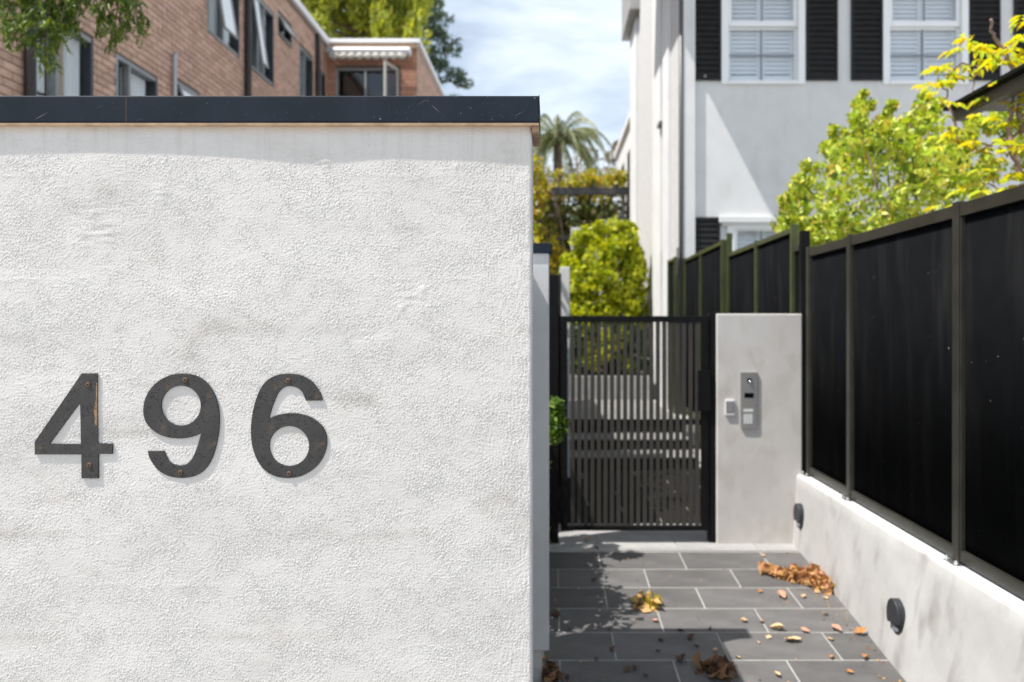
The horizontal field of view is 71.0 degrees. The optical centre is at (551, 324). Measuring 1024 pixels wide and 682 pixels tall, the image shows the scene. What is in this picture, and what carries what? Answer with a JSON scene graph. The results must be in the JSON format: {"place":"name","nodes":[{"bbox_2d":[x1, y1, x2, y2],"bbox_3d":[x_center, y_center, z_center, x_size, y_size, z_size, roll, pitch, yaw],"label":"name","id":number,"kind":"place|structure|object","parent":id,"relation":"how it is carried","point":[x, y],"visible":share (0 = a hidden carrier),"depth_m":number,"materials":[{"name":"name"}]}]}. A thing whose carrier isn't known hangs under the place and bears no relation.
{"place":"outdoors","nodes":[
{"label":"outdoors","id":0,"kind":"place"},
{"bbox_2d":[0,0,445,95],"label":"apartment building","id":1,"kind":"structure","parent":0,"point":[233,48],"depth_m":11.60,"materials":[{"name":"brown brick"}]},
{"bbox_2d":[37,11,93,95],"bbox_3d":[-5.468,-2.435,7.925,0.164,1.830,1.010,0,0,0],"label":"window","id":2,"kind":"structure","parent":1,"relation":"in","point":[67,84],"depth_m":8.21,"materials":[{"name":"grey metal"}]},
{"bbox_2d":[115,53,157,95],"bbox_3d":[-5.468,-2.440,9.330,0.164,1.840,0.940,0,0,0],"label":"window","id":3,"kind":"structure","parent":1,"relation":"in","point":[131,84],"depth_m":9.36,"materials":[{"name":"grey metal"}]},
{"bbox_2d":[177,81,198,95],"bbox_3d":[-5.173,-2.720,10.610,0.653,1.600,0.700,0,0,0],"label":"window","id":4,"kind":"structure","parent":1,"relation":"in","point":[184,90],"depth_m":10.47,"materials":[{"name":"grey metal"}]},
{"bbox_2d":[207,0,238,57],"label":"window","id":5,"kind":"structure","parent":1,"relation":"in","point":[222,15],"depth_m":11.73,"materials":[{"name":"grey glass"}]},
{"bbox_2d":[252,0,273,86],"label":"window","id":6,"kind":"structure","parent":1,"relation":"in","point":[261,58],"depth_m":13.15,"materials":[{"name":"grey metal"}]},
{"bbox_2d":[277,13,297,46],"bbox_3d":[-5.366,-5.955,14.480,0.268,0.390,0.760,0,0,0],"label":"window","id":7,"kind":"structure","parent":1,"relation":"in","point":[289,33],"depth_m":14.52,"materials":[{"name":"grey metal"}]},
{"bbox_2d":[299,45,312,95],"bbox_3d":[-5.468,-5.150,15.735,0.164,1.660,0.870,0,0,0],"label":"window","id":8,"kind":"structure","parent":1,"relation":"in","point":[304,57],"depth_m":15.71,"materials":[{"name":"grey metal"}]},
{"bbox_2d":[321,70,324,95],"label":"window","id":9,"kind":"structure","parent":1,"relation":"in","point":[322,74],"depth_m":17.00,"materials":[{"name":"grey metal"}]},
{"bbox_2d":[326,47,410,58],"bbox_3d":[-4.310,-6.380,16.907,1.960,0.330,0.307,0,0,0],"label":"awning","id":10,"kind":"object","parent":1,"relation":"attached to","point":[368,52],"depth_m":16.77,"materials":[{"name":"white paint"}]},
{"bbox_2d":[336,68,400,95],"bbox_3d":[-4.400,-5.190,17.243,1.551,1.940,0.114,0,0,0],"label":"window","id":11,"kind":"structure","parent":1,"relation":"in","point":[365,70],"depth_m":17.19,"materials":[{"name":"grey metal"}]},
{"bbox_2d":[319,0,629,232],"label":"sky","id":12,"kind":"structure","parent":0,"point":[572,54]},
{"bbox_2d":[560,267,569,476],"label":"white pier","id":13,"kind":"structure","parent":0,"point":[565,290],"depth_m":7.90,"materials":[{"name":"white paint"}]},
{"bbox_2d":[693,444,700,468],"bbox_3d":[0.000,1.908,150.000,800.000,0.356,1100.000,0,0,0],"label":"ground","id":14,"kind":"structure","parent":0,"point":[699,454],"depth_m":9.73,"materials":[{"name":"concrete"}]},
{"bbox_2d":[0,0,152,80],"bbox_3d":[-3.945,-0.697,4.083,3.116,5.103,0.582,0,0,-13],"label":"street tree","id":15,"kind":"object","parent":14,"relation":"on","point":[55,24],"visible":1,"depth_m":4.29,"materials":[{"name":"green plant"}]},
{"bbox_2d":[0,95,540,681],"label":"number wall","id":16,"kind":"structure","parent":14,"relation":"on","point":[364,265],"depth_m":1.72,"materials":[{"name":"white paint"}]},
{"bbox_2d":[35,373,112,477],"bbox_3d":[-1.145,0.241,1.720,0.186,0.252,0.014,0,0,0],"label":"house number","id":17,"kind":"object","parent":16,"relation":"attached to","point":[83,392],"visible":1,"depth_m":1.72,"materials":[{"name":"grey metal"}]},
{"bbox_2d":[143,373,219,477],"bbox_3d":[-0.888,0.241,1.721,0.183,0.251,0.014,0,0,0],"label":"house number","id":18,"kind":"object","parent":16,"relation":"attached to","point":[205,423],"visible":1,"depth_m":1.72,"materials":[{"name":"grey metal"}]},
{"bbox_2d":[251,373,326,477],"bbox_3d":[-0.630,0.242,1.722,0.183,0.251,0.014,0,0,0],"label":"house number","id":19,"kind":"object","parent":16,"relation":"attached to","point":[265,427],"visible":1,"depth_m":1.72,"materials":[{"name":"grey metal"}]},
{"bbox_2d":[300,0,433,53],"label":"golden cypress","id":20,"kind":"object","parent":14,"relation":"on","point":[381,18],"visible":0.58,"depth_m":23.93,"materials":[{"name":"green plant"}]},
{"bbox_2d":[416,0,475,95],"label":"dark spruce","id":21,"kind":"object","parent":14,"relation":"on","point":[440,65],"visible":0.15,"depth_m":28.89,"materials":[{"name":"green plant"}]},
{"bbox_2d":[533,198,543,242],"bbox_3d":[-0.674,0.199,7.114,1.253,3.091,2.720,0,0,0],"label":"boundary hedge","id":22,"kind":"object","parent":14,"relation":"on","point":[536,238],"depth_m":7.50,"materials":[{"name":"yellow plant"}]},
{"bbox_2d":[533,243,551,681],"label":"nib wall","id":23,"kind":"structure","parent":14,"relation":"on","point":[542,252],"depth_m":3.61,"materials":[{"name":"white paint"}]},
{"bbox_2d":[533,154,567,274],"bbox_3d":[-0.319,-1.197,16.785,1.597,5.776,1.808,0,0,0],"label":"climbing vine","id":24,"kind":"object","parent":14,"relation":"on","point":[541,210],"visible":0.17,"depth_m":16.57,"materials":[{"name":"green plant"}]},
{"bbox_2d":[549,396,569,543],"bbox_3d":[-0.666,0.795,4.710,1.604,1.867,1.717,0,0,0],"label":"glossy shrub","id":25,"kind":"object","parent":14,"relation":"on","point":[559,425],"visible":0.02,"depth_m":5.01,"materials":[{"name":"green plant"}]},
{"bbox_2d":[559,273,560,484],"bbox_3d":[0.000,0.570,8.875,0.200,2.220,6.250,0,0,0],"label":"boundary fence","id":26,"kind":"object","parent":14,"relation":"on","point":[559,370],"visible":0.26,"depth_m":7.50,"materials":[{"name":"brown metal"}]},
{"bbox_2d":[533,111,611,226],"bbox_3d":[0.249,-2.730,25.026,3.791,8.836,3.774,0,0,0],"label":"feather palm","id":27,"kind":"object","parent":14,"relation":"on","point":[558,141],"visible":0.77,"depth_m":24.67,"materials":[{"name":"green plant"}]},
{"bbox_2d":[544,140,618,200],"bbox_3d":[1.262,-3.173,31.008,4.559,9.757,1.482,0,0,0],"label":"olive tree","id":28,"kind":"object","parent":14,"relation":"on","point":[611,152],"visible":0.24,"depth_m":30.91,"materials":[{"name":"green plant"}]},
{"bbox_2d":[614,111,629,220],"bbox_3d":[3.150,-1.580,18.630,2.700,6.720,4.340,0,0,0],"label":"rendered annex","id":29,"kind":"object","parent":14,"relation":"on","point":[622,154],"visible":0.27,"depth_m":18.01,"materials":[{"name":"paint"}]},
{"bbox_2d":[627,149,629,220],"bbox_3d":[1.935,-3.370,17.450,0.130,1.700,0.500,0,0,0],"label":"window","id":30,"kind":"structure","parent":29,"relation":"in","point":[628,155],"depth_m":17.65,"materials":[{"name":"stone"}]},
{"bbox_2d":[570,417,694,468],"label":"steps","id":31,"kind":"structure","parent":14,"relation":"on","point":[595,446],"depth_m":8.87,"materials":[{"name":"concrete"}]},
{"bbox_2d":[570,398,694,431],"bbox_3d":[1.050,1.379,14.450,3.100,0.202,9.100,0,0,0],"label":"landing","id":32,"kind":"object","parent":14,"relation":"on","point":[641,408],"visible":0.2,"depth_m":10.85,"materials":[{"name":"concrete"}]},
{"bbox_2d":[537,183,627,242],"bbox_3d":[0.730,-0.835,18.525,2.140,5.030,3.150,0,0,0],"label":"pergola","id":33,"kind":"object","parent":32,"relation":"on","point":[570,190],"visible":0.24,"depth_m":17.00,"materials":[{"name":"metal"}]},
{"bbox_2d":[533,164,628,273],"bbox_3d":[0.659,-1.608,18.889,2.880,4.618,4.123,0,0,0],"label":"pergola vine","id":34,"kind":"object","parent":33,"relation":"hanging from","point":[593,211],"visible":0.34,"depth_m":17.68,"materials":[{"name":"green plant"}]},
{"bbox_2d":[571,227,620,365],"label":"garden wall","id":35,"kind":"structure","parent":32,"relation":"on","point":[574,228],"depth_m":15.40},
{"bbox_2d":[570,367,647,375],"bbox_3d":[0.960,1.089,13.865,1.520,0.378,2.870,0,0,0],"label":"planting bed","id":36,"kind":"object","parent":32,"relation":"on","point":[608,374],"depth_m":13.03,"materials":[{"name":"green plant"}]},
{"bbox_2d":[557,215,650,375],"bbox_3d":[0.969,-0.499,13.181,1.778,2.982,1.723,0,0,0],"label":"clipped bush","id":37,"kind":"object","parent":36,"relation":"on","point":[590,273],"visible":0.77,"depth_m":12.71,"materials":[{"name":"green plant"}]},
{"bbox_2d":[570,322,648,375],"bbox_3d":[0.950,0.441,12.735,1.635,1.092,0.748,0,0,0],"label":"dark shrub","id":38,"kind":"object","parent":36,"relation":"on","point":[641,351],"visible":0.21,"depth_m":12.60,"materials":[{"name":"green plant"}]},
{"bbox_2d":[570,376,648,399],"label":"planter wall","id":39,"kind":"structure","parent":32,"relation":"on","point":[595,387],"depth_m":12.30,"materials":[{"name":"white paint"}]},
{"bbox_2d":[667,256,677,413],"bbox_3d":[1.801,0.284,10.680,0.060,2.552,0.616,0,0,0],"label":"post","id":40,"kind":"object","parent":32,"relation":"on","point":[672,292],"visible":0.54,"depth_m":10.65,"materials":[{"name":"black metal"}]},
{"bbox_2d":[683,239,725,443],"bbox_3d":[1.926,0.285,9.165,0.060,2.490,2.306,0,0,0],"label":"metal fence","id":41,"kind":"object","parent":32,"relation":"on","point":[704,282],"visible":0.47,"depth_m":9.16,"materials":[{"name":"black metal"}]},
{"bbox_2d":[726,224,809,473],"bbox_3d":[1.983,0.255,6.794,0.074,2.550,2.388,0,0,0],"label":"metal fence","id":42,"kind":"object","parent":14,"relation":"on","point":[767,275],"visible":0.43,"depth_m":6.37,"materials":[{"name":"brown metal"}]},
{"bbox_2d":[770,88,1023,246],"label":"lillypilly shrub","id":43,"kind":"object","parent":14,"relation":"on","point":[866,142],"visible":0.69,"depth_m":6.00,"materials":[{"name":"green plant"}]},
{"bbox_2d":[792,475,1023,681],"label":"plinth wall","id":44,"kind":"structure","parent":14,"relation":"on","point":[963,624],"depth_m":3.65,"materials":[{"name":"white paint"}]},
{"bbox_2d":[793,503,803,527],"bbox_3d":[1.843,1.423,5.347,0.040,0.184,0.136,0,0,0],"label":"step light","id":45,"kind":"object","parent":44,"relation":"attached to","point":[798,513],"visible":1,"depth_m":5.32,"materials":[{"name":"black metal"}]},
{"bbox_2d":[886,598,905,634],"bbox_3d":[1.806,1.528,3.760,0.040,0.184,0.136,0,0,0],"label":"step light","id":46,"kind":"object","parent":44,"relation":"attached to","point":[895,613],"visible":1,"depth_m":3.73,"materials":[{"name":"black metal"}]},
{"bbox_2d":[801,184,1023,597],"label":"metal fence","id":47,"kind":"object","parent":44,"relation":"on","point":[915,376],"visible":1,"depth_m":3.73,"materials":[{"name":"brown metal"}]},
{"bbox_2d":[943,63,1023,120],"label":"carport frame","id":48,"kind":"object","parent":14,"relation":"on","point":[1012,86],"visible":0.75,"depth_m":4.56,"materials":[{"name":"black metal"}]},
{"bbox_2d":[911,15,1023,211],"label":"golden wisteria","id":49,"kind":"object","parent":48,"relation":"hanging from","point":[1012,146],"visible":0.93,"depth_m":4.64,"materials":[{"name":"yellow plant"}]},
{"bbox_2d":[542,469,905,681],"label":"path","id":50,"kind":"structure","parent":0,"point":[710,598],"depth_m":4.32,"materials":[{"name":"tile"}]},
{"bbox_2d":[541,660,564,681],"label":"leaf pile","id":51,"kind":"object","parent":50,"relation":"on","point":[551,671],"visible":0.98,"depth_m":3.60,"materials":[{"name":"brown plant"}]},
{"bbox_2d":[549,275,558,542],"bbox_3d":[-0.015,0.650,5.555,0.138,2.075,0.090,0,0,0],"label":"gate post","id":52,"kind":"object","parent":50,"relation":"on","point":[554,392],"visible":0.47,"depth_m":5.51,"materials":[{"name":"black metal"}]},
{"bbox_2d":[559,316,710,530],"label":"pedestrian gate","id":53,"kind":"structure","parent":52,"relation":"attached to","point":[703,390],"depth_m":5.52,"materials":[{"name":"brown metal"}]},
{"bbox_2d":[551,608,559,616],"bbox_3d":[0.022,1.727,4.302,0.057,0.020,0.085,16,9,-28],"label":"fallen leaf","id":54,"kind":"object","parent":50,"relation":"on","point":[555,612],"visible":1,"depth_m":4.31,"materials":[{"name":"brown plant"}]},
{"bbox_2d":[630,590,662,611],"bbox_3d":[0.589,1.714,4.430,0.210,0.098,0.214,0,0,0],"label":"leaf pile","id":55,"kind":"object","parent":50,"relation":"on","point":[648,603],"visible":0.99,"depth_m":4.41,"materials":[{"name":"yellow plant"}]},
{"bbox_2d":[549,547,798,551],"bbox_3d":[0.920,1.693,5.367,1.880,0.034,0.065,0,0,0],"label":"threshold","id":56,"kind":"object","parent":50,"relation":"on","point":[675,549],"visible":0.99,"depth_m":5.36,"materials":[{"name":"metal"}]},
{"bbox_2d":[676,653,684,659],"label":"fallen leaf","id":57,"kind":"object","parent":50,"relation":"on","point":[680,657],"visible":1,"depth_m":3.80,"materials":[{"name":"brown plant"}]},
{"bbox_2d":[707,313,716,542],"bbox_3d":[1.245,0.799,5.562,0.062,1.777,0.075,0,0,0],"label":"gate post","id":58,"kind":"object","parent":50,"relation":"on","point":[711,535],"visible":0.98,"depth_m":5.53,"materials":[{"name":"black metal"}]},
{"bbox_2d":[691,650,737,681],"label":"leaf pile","id":59,"kind":"object","parent":50,"relation":"on","point":[721,667],"visible":0.98,"depth_m":3.67,"materials":[{"name":"brown plant"}]},
{"bbox_2d":[553,552,900,681],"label":"leaf litter","id":60,"kind":"object","parent":50,"relation":"on","point":[754,612],"visible":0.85,"depth_m":4.28,"materials":[{"name":"brown plant"}]},
{"bbox_2d":[716,314,801,543],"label":"intercom pillar","id":61,"kind":"structure","parent":50,"relation":"on","point":[758,469],"depth_m":5.50,"materials":[{"name":"grey concrete"}]},
{"bbox_2d":[725,400,733,414],"bbox_3d":[1.365,0.631,5.491,0.070,0.119,0.018,0,0,0],"label":"exit button","id":62,"kind":"object","parent":61,"relation":"attached to","point":[729,407],"visible":1,"depth_m":5.48,"materials":[{"name":"plastic"}]},
{"bbox_2d":[740,372,757,428],"bbox_3d":[1.512,0.578,5.487,0.132,0.436,0.026,0,0,0],"label":"intercom","id":63,"kind":"object","parent":61,"relation":"attached to","point":[748,400],"visible":1,"depth_m":5.49,"materials":[{"name":"metal"}]},
{"bbox_2d":[770,623,784,628],"bbox_3d":[1.297,1.734,4.127,0.062,0.033,0.067,0,0,-14],"label":"fallen leaf","id":64,"kind":"object","parent":50,"relation":"on","point":[777,625],"visible":1,"depth_m":4.12,"materials":[{"name":"yellow plant"}]},
{"bbox_2d":[777,590,785,597],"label":"fallen leaf","id":65,"kind":"object","parent":50,"relation":"on","point":[782,593],"visible":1,"depth_m":4.57,"materials":[{"name":"plant"}]},
{"bbox_2d":[784,636,800,639],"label":"fallen leaf","id":66,"kind":"object","parent":50,"relation":"on","point":[793,638],"visible":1,"depth_m":4.00,"materials":[{"name":"yellow plant"}]},
{"bbox_2d":[758,560,834,594],"bbox_3d":[1.625,1.680,4.809,0.474,0.135,0.382,0,0,14],"label":"leaf pile","id":67,"kind":"object","parent":50,"relation":"on","point":[813,574],"visible":1,"depth_m":4.79,"materials":[{"name":"brown plant"}]},
{"bbox_2d":[831,624,841,630],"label":"fallen leaf","id":68,"kind":"object","parent":50,"relation":"on","point":[836,627],"visible":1,"depth_m":4.13,"materials":[{"name":"plant"}]},
{"bbox_2d":[854,627,866,632],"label":"fallen leaf","id":69,"kind":"object","parent":50,"relation":"on","point":[860,629],"visible":1,"depth_m":4.08,"materials":[{"name":"orange plant"}]},
{"bbox_2d":[622,0,1023,444],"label":"rendered house","id":70,"kind":"structure","parent":0,"point":[737,107],"depth_m":10.40,"materials":[{"name":"white paint"}]},
{"bbox_2d":[727,226,777,250],"bbox_3d":[3.055,-0.524,10.525,1.027,1.868,0.330,0,0,0],"label":"window","id":71,"kind":"structure","parent":70,"relation":"in","point":[742,236],"depth_m":10.51,"materials":[{"name":"white paint"}]},
{"bbox_2d":[721,0,804,84],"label":"window","id":72,"kind":"structure","parent":70,"relation":"in","point":[761,44],"depth_m":10.51,"materials":[{"name":"white paint"}]},
{"bbox_2d":[882,0,968,84],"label":"window","id":73,"kind":"structure","parent":70,"relation":"in","point":[915,32],"depth_m":10.51,"materials":[{"name":"white paint"}]}
]}

